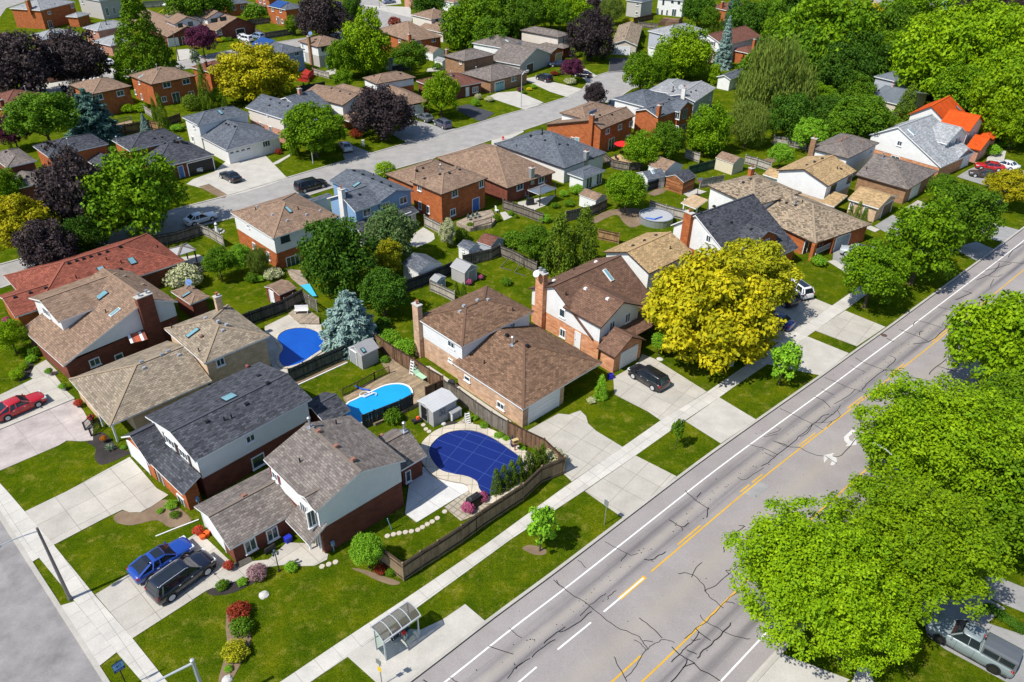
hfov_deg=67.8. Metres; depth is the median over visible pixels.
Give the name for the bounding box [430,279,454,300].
fence
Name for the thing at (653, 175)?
shed
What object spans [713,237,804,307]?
tree
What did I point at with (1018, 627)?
shrub
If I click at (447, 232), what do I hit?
tree
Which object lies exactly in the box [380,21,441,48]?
house
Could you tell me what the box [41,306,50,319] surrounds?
window
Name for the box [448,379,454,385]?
air conditioner
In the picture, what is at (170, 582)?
car
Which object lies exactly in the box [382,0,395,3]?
car
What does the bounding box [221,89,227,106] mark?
cedar
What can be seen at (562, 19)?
tree
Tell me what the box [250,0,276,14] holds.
house
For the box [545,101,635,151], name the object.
house
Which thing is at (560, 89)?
driveway
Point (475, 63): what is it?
house
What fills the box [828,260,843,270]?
garden path
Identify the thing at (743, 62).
tree
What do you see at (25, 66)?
tree
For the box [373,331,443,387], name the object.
fence
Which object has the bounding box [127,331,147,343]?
awning
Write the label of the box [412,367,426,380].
sun lounger
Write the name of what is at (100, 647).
driveway apron
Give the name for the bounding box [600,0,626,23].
tree
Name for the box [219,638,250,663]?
shrub
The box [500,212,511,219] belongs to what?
garden patio
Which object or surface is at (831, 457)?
road arrow
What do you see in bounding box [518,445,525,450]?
shrub
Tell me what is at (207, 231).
fence
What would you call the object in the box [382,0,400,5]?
driveway
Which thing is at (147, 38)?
tree
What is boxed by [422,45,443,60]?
shed
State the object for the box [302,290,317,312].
fence
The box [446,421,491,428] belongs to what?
mulch bed
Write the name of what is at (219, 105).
cedar
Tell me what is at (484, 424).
shrub
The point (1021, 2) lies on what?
tree
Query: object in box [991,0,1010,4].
tree
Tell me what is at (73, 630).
kerb
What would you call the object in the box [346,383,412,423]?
pool
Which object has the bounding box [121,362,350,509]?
house
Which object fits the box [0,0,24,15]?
back street
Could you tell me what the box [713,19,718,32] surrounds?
cedar
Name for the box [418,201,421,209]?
window
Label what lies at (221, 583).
shrub
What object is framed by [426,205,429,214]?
window
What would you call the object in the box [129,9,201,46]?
house
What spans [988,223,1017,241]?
driveway apron
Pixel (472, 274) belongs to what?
door
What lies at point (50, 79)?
house
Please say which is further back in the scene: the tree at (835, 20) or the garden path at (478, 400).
the tree at (835, 20)
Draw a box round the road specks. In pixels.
[476,315,942,670]
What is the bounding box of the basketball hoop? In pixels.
[695,178,702,195]
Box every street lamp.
[0,527,72,600]
[521,70,528,106]
[873,442,898,486]
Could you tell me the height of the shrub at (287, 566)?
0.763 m
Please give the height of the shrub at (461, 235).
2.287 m
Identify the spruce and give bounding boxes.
[63,87,124,145]
[140,113,150,131]
[318,289,380,360]
[712,15,733,70]
[722,0,739,25]
[935,0,959,11]
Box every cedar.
[150,97,159,121]
[155,92,170,130]
[196,60,216,110]
[217,90,224,107]
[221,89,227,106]
[452,281,459,296]
[460,282,466,296]
[489,467,502,496]
[497,463,510,491]
[505,459,518,487]
[512,455,525,483]
[522,450,532,480]
[527,446,540,472]
[536,442,547,469]
[539,212,578,276]
[565,202,600,268]
[707,20,713,32]
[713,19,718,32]
[718,18,723,30]
[893,82,917,121]
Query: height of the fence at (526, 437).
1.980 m
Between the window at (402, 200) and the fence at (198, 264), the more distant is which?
the window at (402, 200)
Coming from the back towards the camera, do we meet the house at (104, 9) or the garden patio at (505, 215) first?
the house at (104, 9)
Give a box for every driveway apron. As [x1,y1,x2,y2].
[0,511,38,561]
[61,601,116,664]
[585,456,675,517]
[686,397,755,442]
[767,336,848,374]
[815,311,884,345]
[958,242,992,260]
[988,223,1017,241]
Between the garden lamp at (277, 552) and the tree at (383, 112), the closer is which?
the garden lamp at (277, 552)
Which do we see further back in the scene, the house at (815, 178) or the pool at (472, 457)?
the house at (815, 178)
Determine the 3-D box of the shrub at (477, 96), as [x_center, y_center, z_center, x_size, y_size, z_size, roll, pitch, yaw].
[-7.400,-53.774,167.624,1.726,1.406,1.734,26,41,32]
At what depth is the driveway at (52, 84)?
172.42 m
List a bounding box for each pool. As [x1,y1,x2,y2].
[274,326,325,368]
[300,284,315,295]
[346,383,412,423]
[420,423,531,504]
[639,208,673,228]
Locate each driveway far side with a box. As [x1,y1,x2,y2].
[747,651,849,681]
[919,593,1023,681]
[976,576,1023,611]
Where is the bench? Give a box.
[294,305,307,313]
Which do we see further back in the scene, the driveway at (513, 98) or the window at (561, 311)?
the driveway at (513, 98)
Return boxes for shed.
[264,279,296,306]
[348,338,378,369]
[385,57,401,70]
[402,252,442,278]
[417,388,457,426]
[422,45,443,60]
[430,274,445,285]
[434,56,444,69]
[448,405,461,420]
[450,258,477,284]
[457,239,480,258]
[477,233,503,250]
[579,188,606,206]
[637,168,665,187]
[647,156,682,176]
[665,169,696,194]
[714,151,745,174]
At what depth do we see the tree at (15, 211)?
96.66 m
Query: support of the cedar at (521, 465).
on the ground
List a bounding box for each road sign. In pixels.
[376,658,381,681]
[604,499,608,524]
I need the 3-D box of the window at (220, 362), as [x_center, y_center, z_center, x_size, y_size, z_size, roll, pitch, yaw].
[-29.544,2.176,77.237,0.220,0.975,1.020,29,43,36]
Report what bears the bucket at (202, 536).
on the driveway at (131, 606)
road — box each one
[0,72,638,286]
[413,229,1023,681]
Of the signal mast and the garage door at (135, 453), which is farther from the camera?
the garage door at (135, 453)
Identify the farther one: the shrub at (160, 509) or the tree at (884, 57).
the tree at (884, 57)
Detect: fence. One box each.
[114,119,150,133]
[142,0,165,7]
[143,104,151,116]
[149,120,161,129]
[153,223,200,244]
[167,113,181,124]
[193,261,217,271]
[198,223,224,246]
[241,298,286,323]
[248,18,269,24]
[253,27,295,37]
[283,288,303,312]
[287,343,346,380]
[300,81,324,91]
[312,67,329,78]
[361,393,413,427]
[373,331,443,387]
[379,456,565,581]
[385,261,451,298]
[392,65,409,70]
[424,214,440,232]
[424,379,442,395]
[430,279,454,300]
[443,379,506,434]
[462,243,499,263]
[500,244,537,270]
[502,199,543,223]
[507,420,563,459]
[565,198,607,220]
[598,228,619,243]
[603,154,642,170]
[633,13,653,22]
[638,21,658,28]
[647,177,665,191]
[649,199,685,219]
[684,148,699,162]
[689,159,715,173]
[699,174,724,188]
[744,154,772,169]
[772,134,809,149]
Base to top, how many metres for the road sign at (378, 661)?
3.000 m
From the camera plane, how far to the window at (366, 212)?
107.47 m
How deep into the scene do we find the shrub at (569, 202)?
119.65 m
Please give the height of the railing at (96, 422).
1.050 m
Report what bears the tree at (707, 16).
on the ground
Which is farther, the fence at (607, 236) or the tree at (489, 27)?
the tree at (489, 27)
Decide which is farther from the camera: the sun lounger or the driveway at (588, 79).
the driveway at (588, 79)
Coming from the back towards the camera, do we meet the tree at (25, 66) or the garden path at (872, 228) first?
the tree at (25, 66)
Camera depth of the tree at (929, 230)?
94.86 m
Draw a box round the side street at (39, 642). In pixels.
[0,521,102,681]
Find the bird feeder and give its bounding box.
[511,438,518,449]
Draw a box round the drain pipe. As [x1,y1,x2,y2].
[156,519,198,536]
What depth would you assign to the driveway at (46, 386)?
78.16 m
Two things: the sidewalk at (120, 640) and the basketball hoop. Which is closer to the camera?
the sidewalk at (120, 640)
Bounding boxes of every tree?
[0,29,61,92]
[0,90,81,139]
[0,114,31,147]
[0,167,26,196]
[0,192,61,262]
[0,318,28,353]
[10,217,79,267]
[28,140,111,228]
[38,26,112,91]
[52,214,110,255]
[66,79,79,98]
[68,147,189,238]
[112,0,184,82]
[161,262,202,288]
[162,0,214,16]
[184,24,218,57]
[189,48,199,63]
[201,0,234,13]
[201,245,233,280]
[206,41,302,100]
[210,87,223,104]
[225,243,250,273]
[244,245,270,274]
[278,100,348,156]
[283,14,297,35]
[293,0,353,38]
[294,214,378,298]
[324,39,359,71]
[331,68,352,84]
[340,5,393,74]
[342,0,362,22]
[347,84,418,139]
[348,531,385,568]
[356,266,408,316]
[363,202,419,256]
[372,237,402,275]
[382,405,402,425]
[390,40,429,75]
[409,0,447,12]
[420,69,460,117]
[438,0,503,49]
[438,218,456,246]
[472,15,509,40]
[477,0,506,26]
[487,0,527,37]
[502,0,536,38]
[515,223,555,260]
[523,0,546,26]
[526,505,559,551]
[534,0,566,28]
[549,2,573,30]
[559,58,584,76]
[562,0,593,25]
[565,8,616,60]
[582,81,608,103]
[586,0,604,13]
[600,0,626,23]
[605,170,648,212]
[621,128,662,171]
[622,50,663,89]
[638,243,786,374]
[650,120,687,157]
[651,23,717,79]
[651,331,670,355]
[652,50,678,82]
[670,418,684,448]
[680,0,716,26]
[685,101,734,154]
[698,6,721,28]
[708,63,721,85]
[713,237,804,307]
[719,494,910,661]
[722,0,765,30]
[727,97,771,148]
[733,31,820,127]
[735,46,759,80]
[751,0,789,32]
[759,12,797,47]
[762,0,881,71]
[766,92,820,142]
[767,142,795,168]
[770,338,802,384]
[777,24,834,79]
[778,0,800,12]
[791,116,830,151]
[797,45,816,92]
[803,81,837,103]
[806,93,844,137]
[807,556,924,677]
[812,40,876,94]
[819,463,1016,625]
[824,109,865,136]
[826,91,850,103]
[831,93,894,135]
[837,69,878,95]
[839,30,892,81]
[839,237,910,307]
[850,368,1023,518]
[852,93,886,105]
[854,104,899,139]
[859,6,911,36]
[871,1,884,11]
[873,43,893,75]
[877,0,942,17]
[877,29,910,66]
[880,1,920,22]
[882,186,968,284]
[887,14,996,96]
[898,11,943,37]
[917,50,982,101]
[926,173,958,196]
[927,61,993,110]
[928,0,1006,24]
[930,181,1008,250]
[940,448,1023,553]
[942,289,1023,387]
[951,0,1000,16]
[964,4,1023,62]
[964,45,1023,112]
[966,59,1023,147]
[978,366,1023,438]
[980,96,1023,148]
[982,168,1023,202]
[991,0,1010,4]
[996,2,1023,16]
[1012,0,1023,9]
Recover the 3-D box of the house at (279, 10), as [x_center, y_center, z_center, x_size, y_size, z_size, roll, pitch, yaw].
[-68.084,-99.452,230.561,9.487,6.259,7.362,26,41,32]
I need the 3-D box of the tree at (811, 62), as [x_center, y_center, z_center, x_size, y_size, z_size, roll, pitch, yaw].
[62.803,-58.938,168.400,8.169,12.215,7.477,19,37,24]
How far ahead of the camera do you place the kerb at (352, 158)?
135.97 m
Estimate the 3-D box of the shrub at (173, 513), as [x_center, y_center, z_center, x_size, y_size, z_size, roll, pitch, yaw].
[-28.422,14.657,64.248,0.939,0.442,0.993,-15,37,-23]
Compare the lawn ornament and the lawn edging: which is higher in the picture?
the lawn ornament
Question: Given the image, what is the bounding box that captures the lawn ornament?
[213,222,224,233]
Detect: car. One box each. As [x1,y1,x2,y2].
[0,390,46,422]
[104,58,113,64]
[126,535,194,584]
[144,548,216,605]
[182,211,217,226]
[218,170,241,182]
[237,34,253,41]
[251,32,264,38]
[293,176,326,192]
[297,192,310,198]
[338,141,352,152]
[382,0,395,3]
[415,112,433,122]
[433,117,451,128]
[535,73,552,82]
[548,60,563,66]
[573,70,592,77]
[608,100,614,106]
[628,363,670,391]
[771,310,795,331]
[776,293,799,307]
[791,278,814,299]
[839,243,872,255]
[925,611,1023,678]
[968,168,995,177]
[974,160,1005,171]
[991,159,1020,169]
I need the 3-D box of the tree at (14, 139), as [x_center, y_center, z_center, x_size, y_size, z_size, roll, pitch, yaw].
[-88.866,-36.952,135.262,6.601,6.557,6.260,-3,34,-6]
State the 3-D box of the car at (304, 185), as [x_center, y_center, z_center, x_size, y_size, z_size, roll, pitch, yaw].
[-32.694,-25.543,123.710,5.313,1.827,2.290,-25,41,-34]
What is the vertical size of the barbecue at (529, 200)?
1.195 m
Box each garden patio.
[180,254,202,269]
[287,269,307,284]
[409,227,434,246]
[427,68,440,71]
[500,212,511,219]
[518,195,554,209]
[683,189,705,196]
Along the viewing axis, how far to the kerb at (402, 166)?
136.35 m
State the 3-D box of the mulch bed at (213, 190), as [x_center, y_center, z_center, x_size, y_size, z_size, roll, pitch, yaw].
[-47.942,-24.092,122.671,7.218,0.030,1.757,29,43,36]
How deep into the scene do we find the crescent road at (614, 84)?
138.15 m
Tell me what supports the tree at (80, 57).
on the ground
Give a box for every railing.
[82,414,93,430]
[88,419,101,436]
[300,69,313,78]
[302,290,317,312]
[341,373,373,396]
[373,365,389,379]
[473,217,491,227]
[815,243,830,254]
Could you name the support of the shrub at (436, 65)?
on the ground
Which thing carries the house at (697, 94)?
on the ground
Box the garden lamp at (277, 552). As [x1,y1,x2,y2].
[272,549,280,571]
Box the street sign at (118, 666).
[111,659,125,681]
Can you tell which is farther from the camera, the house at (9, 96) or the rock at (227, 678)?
the house at (9, 96)
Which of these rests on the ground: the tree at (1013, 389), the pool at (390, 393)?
the tree at (1013, 389)
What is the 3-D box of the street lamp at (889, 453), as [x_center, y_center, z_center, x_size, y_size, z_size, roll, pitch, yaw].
[29.888,11.960,63.032,2.309,8.132,0.340,29,43,35]
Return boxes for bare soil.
[592,208,640,226]
[648,188,665,195]
[764,157,775,162]
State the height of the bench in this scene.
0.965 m
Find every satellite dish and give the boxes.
[185,279,191,285]
[533,270,538,279]
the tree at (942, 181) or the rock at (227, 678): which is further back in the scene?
the tree at (942, 181)
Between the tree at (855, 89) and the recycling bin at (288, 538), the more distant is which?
the tree at (855, 89)
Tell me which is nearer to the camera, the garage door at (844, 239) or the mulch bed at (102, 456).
the mulch bed at (102, 456)
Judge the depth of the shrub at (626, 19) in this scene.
238.31 m
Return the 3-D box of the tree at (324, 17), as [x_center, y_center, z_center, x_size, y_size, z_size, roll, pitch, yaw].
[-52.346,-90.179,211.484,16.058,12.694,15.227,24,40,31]
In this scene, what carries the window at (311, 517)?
in the house at (323, 484)
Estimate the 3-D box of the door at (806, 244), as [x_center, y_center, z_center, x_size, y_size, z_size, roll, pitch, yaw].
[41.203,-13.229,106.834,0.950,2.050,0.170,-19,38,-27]
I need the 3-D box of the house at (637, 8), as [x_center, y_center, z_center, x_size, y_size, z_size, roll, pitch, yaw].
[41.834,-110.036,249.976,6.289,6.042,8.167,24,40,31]
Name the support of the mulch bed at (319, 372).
on the ground
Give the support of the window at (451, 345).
in the house at (512, 363)
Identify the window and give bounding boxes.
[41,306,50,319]
[47,20,53,28]
[88,356,101,368]
[94,93,103,99]
[114,352,123,360]
[116,90,124,96]
[161,96,167,102]
[162,82,170,88]
[164,433,176,451]
[176,493,185,506]
[178,446,189,464]
[182,78,190,84]
[215,357,226,368]
[243,537,258,555]
[245,433,256,445]
[251,452,265,470]
[262,140,270,147]
[265,525,279,543]
[271,469,278,483]
[280,234,290,243]
[285,254,299,266]
[299,500,307,512]
[306,509,319,529]
[362,207,371,217]
[399,195,407,205]
[405,469,412,484]
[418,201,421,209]
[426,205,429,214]
[440,408,446,416]
[447,339,454,350]
[450,208,455,216]
[451,190,457,198]
[463,374,470,383]
[472,86,477,92]
[478,180,483,188]
[496,400,504,411]
[516,184,523,191]
[538,177,543,183]
[558,307,565,319]
[559,327,565,339]
[608,320,615,332]
[624,312,630,324]
[675,111,680,119]
[682,108,687,118]
[705,234,711,243]
[829,183,836,193]
[896,140,902,146]
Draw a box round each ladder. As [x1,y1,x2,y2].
[409,360,415,375]
[464,413,470,422]
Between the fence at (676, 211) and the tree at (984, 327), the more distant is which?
the fence at (676, 211)
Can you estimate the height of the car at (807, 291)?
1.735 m
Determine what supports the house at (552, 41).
on the ground
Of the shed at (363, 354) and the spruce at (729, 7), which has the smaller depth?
the shed at (363, 354)
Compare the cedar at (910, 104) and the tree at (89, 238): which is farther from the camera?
the cedar at (910, 104)
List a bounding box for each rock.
[221,674,232,681]
[259,590,268,598]
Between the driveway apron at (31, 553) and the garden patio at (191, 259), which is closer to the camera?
the driveway apron at (31, 553)
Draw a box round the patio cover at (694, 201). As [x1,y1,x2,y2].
[681,194,707,213]
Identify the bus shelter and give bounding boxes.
[370,601,420,660]
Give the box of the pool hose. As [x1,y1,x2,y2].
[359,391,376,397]
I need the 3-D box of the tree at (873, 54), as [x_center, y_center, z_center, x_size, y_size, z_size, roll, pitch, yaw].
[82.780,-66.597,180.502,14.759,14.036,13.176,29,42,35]
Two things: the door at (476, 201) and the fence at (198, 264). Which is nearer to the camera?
the fence at (198, 264)
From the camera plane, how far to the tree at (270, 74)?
157.81 m
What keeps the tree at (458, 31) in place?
on the ground
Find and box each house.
[0,85,42,117]
[0,148,45,199]
[0,233,184,325]
[2,32,65,82]
[9,0,90,28]
[23,268,209,378]
[31,28,103,52]
[33,133,112,167]
[68,291,270,441]
[69,77,133,113]
[79,0,121,19]
[82,20,135,55]
[112,128,215,180]
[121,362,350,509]
[128,64,198,105]
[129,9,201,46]
[165,8,256,37]
[182,106,280,163]
[191,59,232,91]
[194,415,426,562]
[229,0,249,15]
[230,192,339,268]
[245,86,329,142]
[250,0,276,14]
[250,37,304,70]
[267,0,302,25]
[298,34,337,66]
[307,84,362,128]
[308,169,418,245]
[362,71,429,115]
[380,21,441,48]
[385,158,487,223]
[404,0,411,6]
[411,8,451,41]
[411,285,601,427]
[416,71,482,101]
[436,143,555,201]
[443,0,460,10]
[443,47,528,92]
[472,35,551,71]
[494,128,606,188]
[520,26,571,61]
[528,255,656,372]
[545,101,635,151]
[603,231,692,291]
[612,21,642,54]
[613,89,694,138]
[626,0,652,16]
[648,23,706,56]
[649,79,715,117]
[656,0,683,16]
[671,193,798,262]
[699,25,760,62]
[707,164,871,260]
[715,1,747,20]
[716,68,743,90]
[763,155,898,221]
[807,133,937,203]
[869,114,974,179]
[874,71,928,110]
[908,95,995,162]
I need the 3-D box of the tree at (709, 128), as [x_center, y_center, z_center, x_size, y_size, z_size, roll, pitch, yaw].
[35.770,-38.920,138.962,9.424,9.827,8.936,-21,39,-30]
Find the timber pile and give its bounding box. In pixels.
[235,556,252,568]
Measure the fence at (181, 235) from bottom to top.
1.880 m
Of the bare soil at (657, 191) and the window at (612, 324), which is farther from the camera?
the bare soil at (657, 191)
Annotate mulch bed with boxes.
[19,353,39,381]
[87,432,129,464]
[113,500,190,526]
[199,184,226,197]
[207,581,254,594]
[218,612,250,681]
[296,360,346,383]
[352,568,399,584]
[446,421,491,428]
[522,545,546,554]
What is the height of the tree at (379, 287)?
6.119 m
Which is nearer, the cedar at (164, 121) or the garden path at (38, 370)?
the garden path at (38, 370)
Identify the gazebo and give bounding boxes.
[167,242,197,261]
[527,180,556,205]
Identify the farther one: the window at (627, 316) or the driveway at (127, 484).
the window at (627, 316)
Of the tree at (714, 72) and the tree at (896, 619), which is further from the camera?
the tree at (714, 72)
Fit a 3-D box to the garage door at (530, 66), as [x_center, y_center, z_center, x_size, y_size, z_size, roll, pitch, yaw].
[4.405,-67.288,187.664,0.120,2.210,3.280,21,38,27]
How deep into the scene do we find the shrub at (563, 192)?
122.92 m
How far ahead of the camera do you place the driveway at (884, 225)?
116.14 m
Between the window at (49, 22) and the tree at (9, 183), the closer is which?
the tree at (9, 183)
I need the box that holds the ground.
[0,0,1023,681]
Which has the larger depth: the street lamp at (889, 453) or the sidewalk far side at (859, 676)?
the street lamp at (889, 453)
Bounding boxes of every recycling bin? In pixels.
[283,534,292,543]
[607,372,613,379]
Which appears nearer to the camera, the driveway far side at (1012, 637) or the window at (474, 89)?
the driveway far side at (1012, 637)
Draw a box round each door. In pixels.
[126,439,151,474]
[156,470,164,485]
[167,37,179,46]
[171,92,180,102]
[177,165,184,177]
[186,157,215,175]
[201,513,227,552]
[228,146,253,163]
[236,28,244,34]
[269,290,275,302]
[315,535,322,550]
[349,348,357,365]
[405,104,423,115]
[420,403,428,422]
[439,278,445,285]
[451,410,461,420]
[465,87,468,95]
[468,268,476,280]
[472,197,479,211]
[494,80,503,91]
[526,62,533,71]
[527,389,559,424]
[555,52,561,60]
[574,331,581,349]
[586,176,592,187]
[596,173,601,183]
[608,137,614,149]
[612,45,630,54]
[619,344,638,369]
[648,48,654,56]
[671,9,676,15]
[802,240,808,253]
[832,232,850,251]
[880,199,893,217]
[908,183,920,200]
[959,155,970,168]
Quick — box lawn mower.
[406,416,422,424]
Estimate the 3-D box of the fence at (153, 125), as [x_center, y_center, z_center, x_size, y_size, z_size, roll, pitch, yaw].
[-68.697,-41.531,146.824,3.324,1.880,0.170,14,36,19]
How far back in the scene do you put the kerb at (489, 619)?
67.41 m
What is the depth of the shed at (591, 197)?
118.62 m
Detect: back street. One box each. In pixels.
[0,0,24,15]
[38,0,388,93]
[376,12,412,27]
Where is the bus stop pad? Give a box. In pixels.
[348,604,484,681]
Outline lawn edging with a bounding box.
[298,362,347,384]
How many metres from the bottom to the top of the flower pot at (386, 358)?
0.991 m
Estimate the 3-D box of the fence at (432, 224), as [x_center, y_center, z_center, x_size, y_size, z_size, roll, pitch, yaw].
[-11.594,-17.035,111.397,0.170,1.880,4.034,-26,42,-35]
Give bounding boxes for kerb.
[0,71,617,264]
[0,85,641,287]
[0,397,74,429]
[0,512,109,681]
[45,14,362,83]
[49,0,391,93]
[405,227,1023,681]
[752,488,932,681]
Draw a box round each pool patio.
[265,314,329,372]
[405,466,467,521]
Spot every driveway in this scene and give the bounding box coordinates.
[0,375,72,426]
[0,400,92,470]
[25,457,167,544]
[44,81,62,88]
[95,534,234,637]
[177,49,203,61]
[187,155,286,196]
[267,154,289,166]
[343,145,371,162]
[365,5,410,16]
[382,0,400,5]
[392,120,456,143]
[455,104,493,121]
[490,91,543,109]
[527,77,580,96]
[528,411,621,480]
[582,69,595,82]
[609,57,634,71]
[613,354,706,419]
[771,298,831,342]
[833,243,859,263]
[875,215,898,234]
[908,200,924,207]
[957,167,1023,184]
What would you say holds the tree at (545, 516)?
on the mulch bed at (532, 549)
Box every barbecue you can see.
[466,492,482,508]
[526,197,534,205]
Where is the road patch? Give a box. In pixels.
[744,482,768,498]
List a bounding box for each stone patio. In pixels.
[444,491,487,520]
[456,417,472,423]
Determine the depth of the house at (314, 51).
188.95 m
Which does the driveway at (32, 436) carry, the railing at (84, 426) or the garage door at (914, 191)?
the railing at (84, 426)
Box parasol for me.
[614,141,627,151]
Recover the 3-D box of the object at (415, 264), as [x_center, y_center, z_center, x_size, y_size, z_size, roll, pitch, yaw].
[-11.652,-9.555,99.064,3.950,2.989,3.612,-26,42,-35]
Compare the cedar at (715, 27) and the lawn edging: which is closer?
the lawn edging
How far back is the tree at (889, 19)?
192.38 m
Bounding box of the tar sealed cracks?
[423,244,1023,681]
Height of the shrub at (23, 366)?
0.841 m
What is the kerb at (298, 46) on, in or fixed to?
on the ground
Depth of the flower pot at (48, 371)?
80.37 m
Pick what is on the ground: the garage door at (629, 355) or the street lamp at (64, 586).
the street lamp at (64, 586)
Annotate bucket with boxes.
[199,533,205,539]
[203,530,209,536]
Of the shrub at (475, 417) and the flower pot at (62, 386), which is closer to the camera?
the shrub at (475, 417)
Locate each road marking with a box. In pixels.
[444,240,1023,681]
[518,667,536,681]
[557,622,590,649]
[603,578,643,611]
[611,655,640,681]
[618,576,645,599]
[641,367,980,681]
[651,269,1023,571]
[678,525,700,544]
[719,613,784,681]
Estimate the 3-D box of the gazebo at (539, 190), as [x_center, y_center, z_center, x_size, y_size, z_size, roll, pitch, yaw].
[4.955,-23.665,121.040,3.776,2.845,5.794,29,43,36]
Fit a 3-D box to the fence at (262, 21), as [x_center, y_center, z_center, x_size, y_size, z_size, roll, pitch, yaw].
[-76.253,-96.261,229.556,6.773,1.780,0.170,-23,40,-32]
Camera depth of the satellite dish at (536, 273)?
85.20 m
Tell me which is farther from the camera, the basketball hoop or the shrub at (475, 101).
the shrub at (475, 101)
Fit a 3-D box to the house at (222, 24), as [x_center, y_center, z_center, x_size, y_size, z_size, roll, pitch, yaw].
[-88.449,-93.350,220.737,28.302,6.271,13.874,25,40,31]
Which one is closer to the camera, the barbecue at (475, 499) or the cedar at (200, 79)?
the barbecue at (475, 499)
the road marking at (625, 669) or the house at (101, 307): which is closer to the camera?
the road marking at (625, 669)
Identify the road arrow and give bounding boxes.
[824,453,836,464]
[844,430,856,445]
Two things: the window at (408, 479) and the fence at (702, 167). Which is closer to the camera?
the window at (408, 479)
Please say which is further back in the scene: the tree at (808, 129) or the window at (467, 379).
the tree at (808, 129)
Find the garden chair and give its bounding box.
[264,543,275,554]
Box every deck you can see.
[116,120,131,127]
[289,304,319,324]
[297,69,313,81]
[343,357,430,425]
[456,209,496,231]
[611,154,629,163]
[658,17,682,25]
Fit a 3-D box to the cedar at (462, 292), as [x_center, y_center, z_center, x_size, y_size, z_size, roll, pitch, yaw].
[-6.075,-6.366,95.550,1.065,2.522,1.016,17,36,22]
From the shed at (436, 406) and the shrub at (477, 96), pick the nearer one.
the shed at (436, 406)
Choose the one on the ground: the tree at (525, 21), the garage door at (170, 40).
the tree at (525, 21)
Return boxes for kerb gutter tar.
[412,230,1021,681]
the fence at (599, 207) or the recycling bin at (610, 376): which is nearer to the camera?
the recycling bin at (610, 376)
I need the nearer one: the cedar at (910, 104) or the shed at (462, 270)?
the shed at (462, 270)
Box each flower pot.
[44,368,52,375]
[57,383,66,390]
[73,399,82,407]
[86,414,94,421]
[99,435,106,442]
[191,525,203,535]
[222,560,234,570]
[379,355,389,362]
[460,501,474,513]
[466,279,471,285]
[479,491,487,502]
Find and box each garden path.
[29,360,58,378]
[213,543,327,587]
[426,366,510,421]
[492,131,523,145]
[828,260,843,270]
[867,226,879,231]
[987,151,1005,160]
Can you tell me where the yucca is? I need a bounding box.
[105,443,115,450]
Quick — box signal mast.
[154,658,201,681]
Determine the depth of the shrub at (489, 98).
166.19 m
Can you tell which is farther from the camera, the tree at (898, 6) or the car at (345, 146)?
the tree at (898, 6)
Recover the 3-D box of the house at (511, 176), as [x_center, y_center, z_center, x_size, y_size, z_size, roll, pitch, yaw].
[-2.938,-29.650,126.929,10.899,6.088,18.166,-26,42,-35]
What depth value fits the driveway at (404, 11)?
253.11 m
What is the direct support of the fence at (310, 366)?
on the ground
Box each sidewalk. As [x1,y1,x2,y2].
[0,484,166,681]
[281,200,1001,681]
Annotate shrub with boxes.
[8,367,25,379]
[19,362,28,368]
[24,355,38,362]
[26,345,41,355]
[107,146,116,151]
[120,103,135,111]
[134,103,147,111]
[156,508,163,513]
[163,499,177,509]
[169,123,183,130]
[169,510,179,517]
[180,93,201,109]
[215,578,229,591]
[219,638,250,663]
[224,664,232,672]
[226,599,251,621]
[228,615,254,637]
[236,576,247,586]
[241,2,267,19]
[243,272,258,282]
[246,563,266,581]
[256,275,264,281]
[263,267,284,279]
[274,148,281,153]
[284,560,297,572]
[289,142,300,155]
[347,128,363,137]
[373,563,387,574]
[374,160,395,177]
[375,315,391,326]
[375,325,390,334]
[377,328,401,344]
[385,567,394,575]
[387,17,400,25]
[393,338,416,355]
[432,62,442,68]
[455,227,469,241]
[471,98,480,105]
[471,415,477,420]
[474,93,481,99]
[479,421,488,428]
[484,96,493,101]
[492,214,499,221]
[494,432,503,438]
[499,229,519,247]
[500,276,511,285]
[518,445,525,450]
[538,213,551,221]
[543,448,567,463]
[551,202,560,207]
[559,190,567,196]
[563,77,575,84]
[563,199,574,205]
[568,184,583,193]
[582,51,586,64]
[586,396,596,403]
[593,374,608,401]
[622,17,633,22]
[810,254,827,265]
[847,205,853,215]
[853,200,862,218]
[860,206,868,221]
[983,603,999,613]
[986,144,1002,154]
[993,608,1009,620]
[994,141,1004,146]
[1003,614,1016,627]
[1013,622,1023,633]
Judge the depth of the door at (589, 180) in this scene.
125.64 m
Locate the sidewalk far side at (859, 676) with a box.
[852,666,873,681]
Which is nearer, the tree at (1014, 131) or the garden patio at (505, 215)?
the garden patio at (505, 215)

